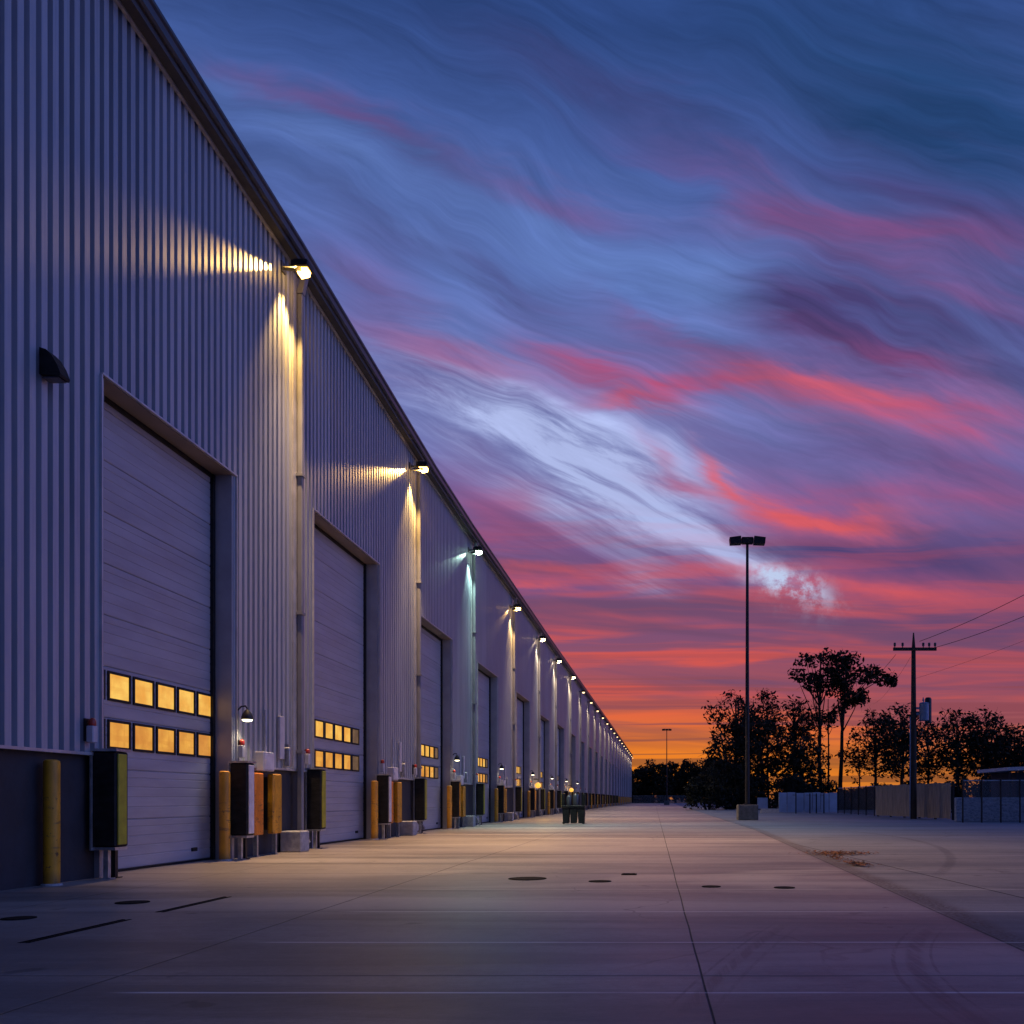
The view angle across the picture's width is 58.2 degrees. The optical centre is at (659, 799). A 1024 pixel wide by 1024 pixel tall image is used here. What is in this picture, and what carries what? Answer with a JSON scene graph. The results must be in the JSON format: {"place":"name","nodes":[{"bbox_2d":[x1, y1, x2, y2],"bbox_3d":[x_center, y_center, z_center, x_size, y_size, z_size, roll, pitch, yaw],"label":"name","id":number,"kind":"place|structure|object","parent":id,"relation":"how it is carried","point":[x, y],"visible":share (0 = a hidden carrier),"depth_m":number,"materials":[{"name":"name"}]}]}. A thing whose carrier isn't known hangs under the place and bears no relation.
{"place":"outdoors","nodes":[
{"label":"outdoors","id":0,"kind":"place"},
{"bbox_2d":[0,803,1023,1023],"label":"yard","id":1,"kind":"structure","parent":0,"point":[922,922],"depth_m":6.92,"materials":[{"name":"concrete"}]},
{"bbox_2d":[0,916,36,920],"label":"utility cover","id":2,"kind":"object","parent":1,"relation":"on","point":[17,918],"visible":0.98,"depth_m":7.51,"materials":[{"name":"metal"}]},
{"bbox_2d":[40,759,62,885],"bbox_3d":[-7.060,0.269,10.460,0.220,1.463,0.220,0,0,0],"label":"bollard","id":3,"kind":"object","parent":1,"relation":"on","point":[51,822],"visible":1,"depth_m":10.39,"materials":[{"name":"metal"}]},
{"bbox_2d":[18,919,131,942],"bbox_3d":[-4.430,1.008,6.880,0.080,0.023,1.220,0,0,0],"label":"slot drain","id":4,"kind":"object","parent":1,"relation":"on","point":[65,933],"visible":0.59,"depth_m":6.79,"materials":[{"name":"metal"}]},
{"bbox_2d":[114,900,149,903],"bbox_3d":[-5.103,1.001,8.718,0.300,0.018,0.300,0,0,0],"label":"utility cover","id":5,"kind":"object","parent":1,"relation":"on","point":[134,902],"visible":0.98,"depth_m":8.68,"materials":[{"name":"metal"}]},
{"bbox_2d":[157,896,231,911],"bbox_3d":[-4.430,1.008,8.610,0.080,0.023,1.260,0,0,0],"label":"slot drain","id":6,"kind":"object","parent":1,"relation":"on","point":[194,904],"visible":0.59,"depth_m":8.54,"materials":[{"name":"metal"}]},
{"bbox_2d":[217,771,231,860],"bbox_3d":[-7.090,0.269,14.676,0.220,1.463,0.220,0,0,0],"label":"bollard","id":7,"kind":"object","parent":1,"relation":"on","point":[224,815],"visible":1,"depth_m":14.61,"materials":[{"name":"metal"}]},
{"bbox_2d":[249,773,262,856],"bbox_3d":[-7.062,0.270,15.636,0.225,1.460,0.360,0,0,0],"label":"guard board","id":8,"kind":"object","parent":1,"relation":"on","point":[258,803],"visible":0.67,"depth_m":15.61,"materials":[{"name":"orange paint"}]},
{"bbox_2d":[263,774,281,853],"bbox_3d":[-7.062,0.270,16.396,0.225,1.460,0.360,0,0,0],"label":"guard board","id":9,"kind":"object","parent":1,"relation":"on","point":[272,804],"visible":0.98,"depth_m":16.27,"materials":[{"name":"yellow paint"}]},
{"bbox_2d":[280,830,308,851],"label":"concrete block","id":10,"kind":"structure","parent":1,"relation":"on","point":[294,840],"depth_m":16.99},
{"bbox_2d":[370,781,378,839],"bbox_3d":[-7.090,0.269,22.392,0.220,1.463,0.220,0,0,0],"label":"bollard","id":11,"kind":"object","parent":1,"relation":"on","point":[374,810],"visible":1,"depth_m":22.32,"materials":[{"name":"metal"}]},
{"bbox_2d":[387,782,393,837],"bbox_3d":[-7.062,0.270,23.352,0.225,1.460,0.360,0,0,0],"label":"guard board","id":12,"kind":"object","parent":1,"relation":"on","point":[389,831],"visible":0.34,"depth_m":23.42,"materials":[{"name":"metal"}]},
{"bbox_2d":[394,782,401,836],"bbox_3d":[-7.062,0.270,24.112,0.225,1.460,0.360,0,0,0],"label":"guard board","id":13,"kind":"object","parent":1,"relation":"on","point":[397,802],"visible":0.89,"depth_m":23.96,"materials":[{"name":"metal"}]},
{"bbox_2d":[399,821,416,835],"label":"concrete block","id":14,"kind":"structure","parent":1,"relation":"on","point":[407,828],"depth_m":24.70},
{"bbox_2d":[446,786,452,828],"bbox_3d":[-7.090,0.269,30.361,0.220,1.463,0.220,0,0,0],"label":"bollard","id":15,"kind":"object","parent":1,"relation":"on","point":[449,807],"visible":0.97,"depth_m":30.29,"materials":[{"name":"metal"}]},
{"bbox_2d":[461,786,465,826],"bbox_3d":[-7.062,0.270,32.081,0.225,1.460,0.360,0,0,0],"label":"guard board","id":16,"kind":"object","parent":1,"relation":"on","point":[463,801],"visible":0.78,"depth_m":31.91,"materials":[{"name":"metal"}]},
{"bbox_2d":[464,816,475,826],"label":"concrete block","id":17,"kind":"structure","parent":1,"relation":"on","point":[469,821],"depth_m":32.67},
{"bbox_2d":[494,789,497,821],"bbox_3d":[-7.090,0.269,39.067,0.220,1.463,0.220,0,0,0],"label":"bollard","id":18,"kind":"object","parent":1,"relation":"on","point":[495,805],"visible":1,"depth_m":39.00,"materials":[{"name":"metal"}]},
{"bbox_2d":[506,812,513,820],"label":"concrete block","id":19,"kind":"structure","parent":1,"relation":"on","point":[509,816],"depth_m":41.38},
{"bbox_2d":[508,877,545,879],"bbox_3d":[-1.667,1.001,11.333,0.480,0.018,0.480,0,0,0],"label":"utility cover","id":20,"kind":"object","parent":1,"relation":"on","point":[527,878],"visible":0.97,"depth_m":11.28,"materials":[{"name":"metal"}]},
{"bbox_2d":[527,791,530,817],"bbox_3d":[-7.090,0.269,48.743,0.220,1.463,0.220,0,0,0],"label":"bollard","id":21,"kind":"object","parent":1,"relation":"on","point":[528,804],"visible":1,"depth_m":48.67,"materials":[{"name":"metal"}]},
{"bbox_2d":[561,792,585,823],"bbox_3d":[-3.500,0.350,36.600,0.980,1.295,0.560,0,0,0],"label":"bin cart","id":22,"kind":"object","parent":1,"relation":"on","point":[573,812],"visible":1,"depth_m":36.35,"materials":[{"name":"black plastic"}]},
{"bbox_2d":[633,796,699,802],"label":"chain link fence","id":23,"kind":"object","parent":1,"relation":"on","point":[658,798],"visible":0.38,"depth_m":221.00,"materials":[{"name":"grey"}]},
{"bbox_2d":[662,729,671,804],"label":"yard light","id":24,"kind":"object","parent":1,"relation":"on","point":[666,802],"visible":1,"depth_m":161.91,"materials":[{"name":"metal"}]},
{"bbox_2d":[682,767,734,809],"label":"shrub","id":25,"kind":"object","parent":1,"relation":"on","point":[695,791],"visible":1,"depth_m":85.47,"materials":[{"name":"green plant"}]},
{"bbox_2d":[697,733,757,793],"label":"tree","id":26,"kind":"object","parent":1,"relation":"on","point":[717,745],"visible":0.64,"depth_m":90.17,"materials":[{"name":"green plant"}]},
{"bbox_2d":[701,689,767,808],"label":"tree","id":27,"kind":"object","parent":1,"relation":"on","point":[735,729],"visible":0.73,"depth_m":94.43,"materials":[{"name":"green plant"}]},
{"bbox_2d":[729,536,765,819],"bbox_3d":[4.230,-5.845,43.600,1.740,13.690,0.900,0,0,0],"label":"yard light","id":28,"kind":"object","parent":1,"relation":"on","point":[747,810],"visible":0.98,"depth_m":43.51,"materials":[{"name":"metal"}]},
{"bbox_2d":[725,714,791,790],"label":"tree","id":29,"kind":"object","parent":1,"relation":"on","point":[756,745],"visible":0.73,"depth_m":91.12,"materials":[{"name":"green plant"}]},
{"bbox_2d":[740,773,782,807],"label":"shrub","id":30,"kind":"object","parent":1,"relation":"on","point":[764,784],"visible":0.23,"depth_m":89.55,"materials":[{"name":"green plant"}]},
{"bbox_2d":[757,797,767,809],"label":"panel screen","id":31,"kind":"object","parent":1,"relation":"on","point":[762,803],"visible":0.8,"depth_m":85.00,"materials":[{"name":"metal"}]},
{"bbox_2d":[753,688,784,796],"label":"tree","id":32,"kind":"object","parent":1,"relation":"on","point":[769,706],"visible":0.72,"depth_m":97.79,"materials":[{"name":"green plant"}]},
{"bbox_2d":[760,809,784,812],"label":"concrete barrier","id":33,"kind":"object","parent":1,"relation":"on","point":[769,810],"visible":0.79,"depth_m":65.76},
{"bbox_2d":[768,773,821,809],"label":"shrub","id":34,"kind":"object","parent":1,"relation":"on","point":[784,785],"visible":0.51,"depth_m":86.37,"materials":[{"name":"green plant"}]},
{"bbox_2d":[765,695,828,773],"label":"tree","id":35,"kind":"object","parent":1,"relation":"on","point":[801,729],"visible":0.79,"depth_m":94.39,"materials":[{"name":"green plant"}]},
{"bbox_2d":[769,728,832,791],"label":"tree","id":36,"kind":"object","parent":1,"relation":"on","point":[800,753],"visible":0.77,"depth_m":90.23,"materials":[{"name":"green plant"}]},
{"bbox_2d":[779,792,836,813],"bbox_3d":[10.649,0.252,63.924,4.610,1.496,0.595,0,0,-18],"label":"panel fence","id":37,"kind":"object","parent":1,"relation":"on","point":[801,802],"visible":0.96,"depth_m":64.04,"materials":[{"name":"metal"}]},
{"bbox_2d":[787,647,849,791],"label":"pine tree","id":38,"kind":"object","parent":1,"relation":"on","point":[819,683],"visible":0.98,"depth_m":94.78,"materials":[{"name":"green plant"}]},
{"bbox_2d":[806,778,841,798],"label":"shrub","id":39,"kind":"object","parent":1,"relation":"on","point":[827,786],"visible":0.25,"depth_m":88.73,"materials":[{"name":"green plant"}]},
{"bbox_2d":[814,699,838,780],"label":"pine tree","id":40,"kind":"object","parent":1,"relation":"on","point":[831,717],"visible":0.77,"depth_m":98.68,"materials":[{"name":"green plant"}]},
{"bbox_2d":[806,850,878,867],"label":"leaf litter","id":41,"kind":"object","parent":1,"relation":"on","point":[837,853],"visible":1,"depth_m":15.89,"materials":[{"name":"brown plant"}]},
{"bbox_2d":[837,785,874,815],"bbox_3d":[12.756,0.080,58.938,0.103,1.840,10.014,0,0,-1],"label":"chain link fence","id":42,"kind":"object","parent":1,"relation":"on","point":[868,790],"visible":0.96,"depth_m":58.33,"materials":[{"name":"grey"}]},
{"bbox_2d":[834,739,879,789],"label":"tree","id":43,"kind":"object","parent":1,"relation":"on","point":[852,753],"visible":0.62,"depth_m":97.65,"materials":[{"name":"green plant"}]},
{"bbox_2d":[838,786,875,809],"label":"shrub","id":44,"kind":"object","parent":1,"relation":"on","point":[848,802],"visible":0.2,"depth_m":85.39,"materials":[{"name":"green plant"}]},
{"bbox_2d":[826,649,898,788],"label":"pine tree","id":45,"kind":"object","parent":1,"relation":"on","point":[845,689],"visible":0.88,"depth_m":94.66,"materials":[{"name":"green plant"}]},
{"bbox_2d":[845,709,900,785],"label":"tree","id":46,"kind":"object","parent":1,"relation":"on","point":[870,721],"visible":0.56,"depth_m":94.86,"materials":[{"name":"green plant"}]},
{"bbox_2d":[872,702,931,784],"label":"tree","id":47,"kind":"object","parent":1,"relation":"on","point":[886,743],"visible":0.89,"depth_m":89.42,"materials":[{"name":"green plant"}]},
{"bbox_2d":[893,633,936,818],"bbox_3d":[12.973,-3.750,46.055,2.205,9.500,0.722,0,0,0],"label":"utility pole","id":48,"kind":"object","parent":1,"relation":"on","point":[924,712],"visible":1,"depth_m":45.88,"materials":[{"name":"paint"}]},
{"bbox_2d":[921,595,1022,640],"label":"power line","id":49,"kind":"object","parent":48,"relation":"attached to","point":[977,617],"visible":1,"depth_m":42.57,"materials":[{"name":"black metal"}]},
{"bbox_2d":[876,781,954,819],"bbox_3d":[13.427,0.070,48.202,0.203,1.860,9.947,0,0,-7],"label":"board fence","id":50,"kind":"object","parent":1,"relation":"on","point":[934,800],"visible":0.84,"depth_m":46.73,"materials":[{"name":"wood"}]},
{"bbox_2d":[904,720,952,783],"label":"tree","id":51,"kind":"object","parent":1,"relation":"on","point":[929,766],"visible":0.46,"depth_m":96.58,"materials":[{"name":"green plant"}]},
{"bbox_2d":[944,781,967,809],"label":"shrub","id":52,"kind":"object","parent":1,"relation":"on","point":[958,793],"visible":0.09,"depth_m":86.34,"materials":[{"name":"green plant"}]},
{"bbox_2d":[925,707,991,785],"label":"tree","id":53,"kind":"object","parent":1,"relation":"on","point":[955,745],"visible":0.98,"depth_m":91.43,"materials":[{"name":"green plant"}]},
{"bbox_2d":[955,777,985,796],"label":"shrub","id":54,"kind":"object","parent":1,"relation":"on","point":[966,786],"visible":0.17,"depth_m":88.80,"materials":[{"name":"green plant"}]},
{"bbox_2d":[971,772,1008,796],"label":"shrub","id":55,"kind":"object","parent":1,"relation":"on","point":[985,785],"visible":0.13,"depth_m":85.59,"materials":[{"name":"green plant"}]},
{"bbox_2d":[961,705,1019,779],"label":"tree","id":56,"kind":"object","parent":1,"relation":"on","point":[991,756],"visible":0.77,"depth_m":92.05,"materials":[{"name":"green plant"}]},
{"bbox_2d":[962,779,1023,822],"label":"chain link fence","id":57,"kind":"object","parent":1,"relation":"on","point":[1000,799],"visible":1,"depth_m":38.61,"materials":[{"name":"grey"}]},
{"bbox_2d":[154,0,1023,798],"label":"sky","id":58,"kind":"structure","parent":0,"point":[648,286],"materials":[{"name":"blue"}]},
{"bbox_2d":[954,797,1023,821],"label":"fence","id":59,"kind":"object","parent":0,"point":[957,809],"depth_m":40.23,"materials":[{"name":"metal"}]},
{"bbox_2d":[977,767,1023,796],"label":"shed","id":60,"kind":"structure","parent":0,"point":[1017,773],"depth_m":49.37,"materials":[{"name":"metal"}]},
{"label":"ground","id":61,"kind":"structure","parent":0,"visible":0},
{"bbox_2d":[0,0,632,890],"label":"warehouse","id":62,"kind":"structure","parent":61,"relation":"on","point":[220,502],"depth_m":14.15,"materials":[{"name":"metal"}]},
{"bbox_2d":[39,347,69,382],"bbox_3d":[-6.997,-5.016,10.420,0.245,0.348,0.170,0,0,0],"label":"wall pack","id":63,"kind":"object","parent":62,"relation":"attached to","point":[52,369],"depth_m":10.34,"materials":[{"name":"black metal"}]},
{"bbox_2d":[83,718,97,742],"bbox_3d":[-7.058,-0.856,11.178,0.124,0.312,0.100,0,0,0],"label":"signal light","id":64,"kind":"object","parent":62,"relation":"attached to","point":[90,731],"visible":1,"depth_m":11.13,"materials":[{"name":"grey metal"}]},
{"bbox_2d":[89,748,130,878],"bbox_3d":[-6.952,0.182,11.408,0.335,1.635,0.320,0,0,0],"label":"dock pad","id":65,"kind":"object","parent":62,"relation":"attached to","point":[110,802],"visible":1,"depth_m":11.28,"materials":[{"name":"black rubber"}]},
{"bbox_2d":[104,402,210,871],"bbox_3d":[-7.465,-2.195,13.282,0.070,6.389,3.508,0,0,0],"label":"door","id":66,"kind":"structure","parent":62,"relation":"in","point":[157,696],"depth_m":13.36,"materials":[{"name":"grey metal"}]},
{"bbox_2d":[238,739,244,757],"bbox_3d":[-7.058,-0.856,15.176,0.124,0.312,0.100,0,0,0],"label":"signal light","id":67,"kind":"object","parent":62,"relation":"attached to","point":[241,748],"visible":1,"depth_m":15.13,"materials":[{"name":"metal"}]},
{"bbox_2d":[228,761,255,859],"bbox_3d":[-6.952,0.182,15.006,0.335,1.635,0.320,0,0,0],"label":"dock pad","id":68,"kind":"object","parent":62,"relation":"attached to","point":[242,801],"visible":0.96,"depth_m":14.88,"materials":[{"name":"black rubber"}]},
{"bbox_2d":[238,705,252,721],"bbox_3d":[-6.969,-1.444,15.140,0.189,0.278,0.254,0,0,61],"label":"door lamp","id":69,"kind":"object","parent":62,"relation":"attached to","point":[247,716],"visible":1,"depth_m":15.11,"materials":[{"name":"metal"}]},
{"bbox_2d":[254,710,273,771],"bbox_3d":[-7.060,-1.050,16.076,0.230,1.100,0.440,0,0,0],"label":"control box","id":70,"kind":"object","parent":62,"relation":"attached to","point":[264,760],"visible":0.95,"depth_m":16.02,"materials":[{"name":"grey metal"}]},
{"bbox_2d":[277,716,291,766],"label":"wall panel","id":71,"kind":"structure","parent":62,"relation":"attached to","point":[284,751],"depth_m":16.86,"materials":[{"name":"grey metal"}]},
{"bbox_2d":[280,259,313,278],"bbox_3d":[-6.860,-9.950,16.856,0.560,0.390,0.569,0,0,0],"label":"eave lamp","id":72,"kind":"object","parent":62,"relation":"attached to","point":[303,268],"visible":1,"depth_m":16.91,"materials":[{"name":"metal"}]},
{"bbox_2d":[304,749,310,763],"bbox_3d":[-7.058,-0.856,18.016,0.124,0.312,0.100,0,0,0],"label":"signal light","id":73,"kind":"object","parent":62,"relation":"attached to","point":[307,757],"visible":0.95,"depth_m":17.98,"materials":[{"name":"metal"}]},
{"bbox_2d":[305,768,326,848],"bbox_3d":[-6.952,0.182,18.246,0.335,1.635,0.320,0,0,0],"label":"dock pad","id":74,"kind":"object","parent":62,"relation":"attached to","point":[315,800],"visible":0.98,"depth_m":18.12,"materials":[{"name":"rubber"}]},
{"bbox_2d":[314,528,363,844],"bbox_3d":[-7.465,-2.459,20.644,0.070,6.919,4.216,0,0,0],"label":"door","id":75,"kind":"structure","parent":62,"relation":"in","point":[338,577],"depth_m":20.91,"materials":[{"name":"grey metal"}]},
{"bbox_2d":[376,774,392,838],"bbox_3d":[-6.952,0.182,22.722,0.335,1.635,0.320,0,0,0],"label":"dock pad","id":76,"kind":"object","parent":62,"relation":"attached to","point":[384,800],"visible":0.88,"depth_m":22.59,"materials":[{"name":"rubber"}]},
{"bbox_2d":[387,739,397,780],"bbox_3d":[-7.060,-1.050,23.792,0.230,1.100,0.440,0,0,0],"label":"control box","id":77,"kind":"object","parent":62,"relation":"on","point":[393,770],"visible":0.89,"depth_m":23.80,"materials":[{"name":"grey metal"}]},
{"bbox_2d":[398,742,405,776],"bbox_3d":[-7.053,-1.085,24.652,0.125,0.930,0.360,0,0,0],"label":"electrical box","id":78,"kind":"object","parent":62,"relation":"attached to","point":[401,768],"depth_m":24.62,"materials":[{"name":"grey metal"}]},
{"bbox_2d":[409,461,429,472],"bbox_3d":[-6.860,-9.403,25.528,0.560,0.390,0.569,0,0,0],"label":"eave lamp","id":79,"kind":"object","parent":62,"relation":"attached to","point":[423,466],"visible":1,"depth_m":25.57,"materials":[{"name":"metal"}]},
{"bbox_2d":[413,777,427,833],"bbox_3d":[-6.952,0.182,26.196,0.335,1.635,0.320,0,0,0],"label":"dock pad","id":80,"kind":"object","parent":62,"relation":"attached to","point":[420,799],"visible":0.98,"depth_m":26.07,"materials":[{"name":"rubber"}]},
{"bbox_2d":[418,627,440,831],"bbox_3d":[-7.465,-2.215,28.603,0.070,6.429,4.235,0,0,0],"label":"door","id":81,"kind":"structure","parent":62,"relation":"in","point":[430,645],"depth_m":29.39,"materials":[{"name":"metal"}]},
{"bbox_2d":[450,781,461,828],"bbox_3d":[-6.952,0.182,30.691,0.335,1.635,0.320,0,0,0],"label":"dock pad","id":82,"kind":"object","parent":62,"relation":"attached to","point":[456,799],"visible":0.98,"depth_m":30.56,"materials":[{"name":"black rubber"}]},
{"bbox_2d":[456,754,463,784],"bbox_3d":[-7.060,-1.050,31.761,0.230,1.100,0.440,0,0,0],"label":"control box","id":83,"kind":"object","parent":62,"relation":"on","point":[459,777],"visible":0.76,"depth_m":31.82,"materials":[{"name":"grey metal"}]},
{"bbox_2d":[462,756,467,781],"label":"wall panel","id":84,"kind":"structure","parent":62,"relation":"attached to","point":[464,773],"depth_m":32.56,"materials":[{"name":"grey metal"}]},
{"bbox_2d":[468,546,483,554],"bbox_3d":[-6.860,-9.184,33.357,0.560,0.390,0.569,0,0,0],"label":"eave lamp","id":85,"kind":"object","parent":62,"relation":"attached to","point":[477,550],"visible":1,"depth_m":33.36,"materials":[{"name":"metal"}]},
{"bbox_2d":[476,783,484,824],"bbox_3d":[-6.952,0.182,34.896,0.335,1.635,0.320,0,0,0],"label":"dock pad","id":86,"kind":"object","parent":62,"relation":"attached to","point":[480,800],"visible":0.85,"depth_m":34.77,"materials":[{"name":"rubber"}]},
{"bbox_2d":[477,671,488,823],"bbox_3d":[-7.465,-2.164,37.306,0.070,6.329,4.241,0,0,0],"label":"door","id":87,"kind":"structure","parent":62,"relation":"in","point":[483,681],"depth_m":38.24,"materials":[{"name":"metal"}]},
{"bbox_2d":[496,785,504,821],"bbox_3d":[-6.952,0.182,39.397,0.335,1.635,0.320,0,0,0],"label":"dock pad","id":88,"kind":"object","parent":62,"relation":"attached to","point":[501,799],"visible":0.9,"depth_m":39.27,"materials":[{"name":"rubber"}]},
{"bbox_2d":[515,786,521,819],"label":"dock pad","id":89,"kind":"object","parent":62,"relation":"attached to","point":[518,799],"visible":0.9,"depth_m":44.18,"materials":[{"name":"rubber"}]},
{"bbox_2d":[516,699,522,818],"bbox_3d":[-7.465,-2.155,46.851,0.070,6.309,4.505,0,0,0],"label":"door","id":90,"kind":"structure","parent":62,"relation":"in","point":[519,704],"depth_m":48.12,"materials":[{"name":"metal"}]},
{"bbox_2d":[529,788,534,817],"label":"dock pad","id":91,"kind":"object","parent":62,"relation":"attached to","point":[532,799],"visible":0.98,"depth_m":48.94,"materials":[{"name":"rubber"}]},
{"bbox_2d":[540,720,543,814],"bbox_3d":[-7.465,-2.010,55.736,0.070,6.019,4.356,0,0,0],"label":"door","id":92,"kind":"structure","parent":62,"relation":"in","point":[542,723],"depth_m":57.19,"materials":[{"name":"metal"}]},
{"bbox_2d":[540,789,544,815],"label":"dock pad","id":93,"kind":"object","parent":62,"relation":"attached to","point":[542,799],"visible":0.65,"depth_m":53.14,"materials":[{"name":"rubber"}]},
{"bbox_2d":[549,789,553,814],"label":"dock pad","id":94,"kind":"object","parent":62,"relation":"attached to","point":[551,791],"visible":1,"depth_m":57.75,"materials":[{"name":"rubber"}]},
{"bbox_2d":[557,728,558,809],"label":"door","id":95,"kind":"structure","parent":62,"relation":"in","point":[557,728],"depth_m":66.10,"materials":[{"name":"metal"}]},
{"bbox_2d":[557,790,561,813],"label":"dock pad","id":96,"kind":"object","parent":62,"relation":"attached to","point":[559,793],"visible":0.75,"depth_m":61.97,"materials":[{"name":"rubber"}]},
{"bbox_2d":[632,770,637,802],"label":"tree","id":97,"kind":"object","parent":61,"relation":"on","point":[633,780],"visible":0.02,"depth_m":245.40,"materials":[{"name":"black plant"}]},
{"bbox_2d":[632,765,650,802],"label":"tree","id":98,"kind":"object","parent":61,"relation":"on","point":[641,785],"visible":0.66,"depth_m":248.59,"materials":[{"name":"black plant"}]},
{"bbox_2d":[640,758,657,802],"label":"tree","id":99,"kind":"object","parent":61,"relation":"on","point":[651,768],"visible":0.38,"depth_m":252.40,"materials":[{"name":"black plant"}]},
{"bbox_2d":[647,763,675,802],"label":"tree","id":100,"kind":"object","parent":61,"relation":"on","point":[659,789],"visible":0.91,"depth_m":245.53,"materials":[{"name":"black plant"}]},
{"bbox_2d":[667,761,689,802],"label":"tree","id":101,"kind":"object","parent":61,"relation":"on","point":[680,778],"visible":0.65,"depth_m":249.98,"materials":[{"name":"green plant"}]},
{"bbox_2d":[678,758,696,802],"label":"tree","id":102,"kind":"object","parent":61,"relation":"on","point":[685,763],"visible":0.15,"depth_m":254.15,"materials":[{"name":"black plant"}]},
{"bbox_2d":[686,758,710,796],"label":"tree","id":103,"kind":"object","parent":61,"relation":"on","point":[696,770],"visible":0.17,"depth_m":247.29,"materials":[{"name":"green plant"}]},
{"bbox_2d":[975,723,1020,782],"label":"tree","id":104,"kind":"object","parent":61,"relation":"on","point":[992,729],"visible":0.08,"depth_m":98.61,"materials":[{"name":"green plant"}]},
{"bbox_2d":[995,723,1023,773],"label":"tree","id":105,"kind":"object","parent":61,"relation":"on","point":[1013,738],"visible":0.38,"depth_m":95.45,"materials":[{"name":"green plant"}]},
{"bbox_2d":[1009,735,1023,766],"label":"tree","id":106,"kind":"object","parent":61,"relation":"on","point":[1019,752],"visible":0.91,"depth_m":92.05,"materials":[{"name":"green plant"}]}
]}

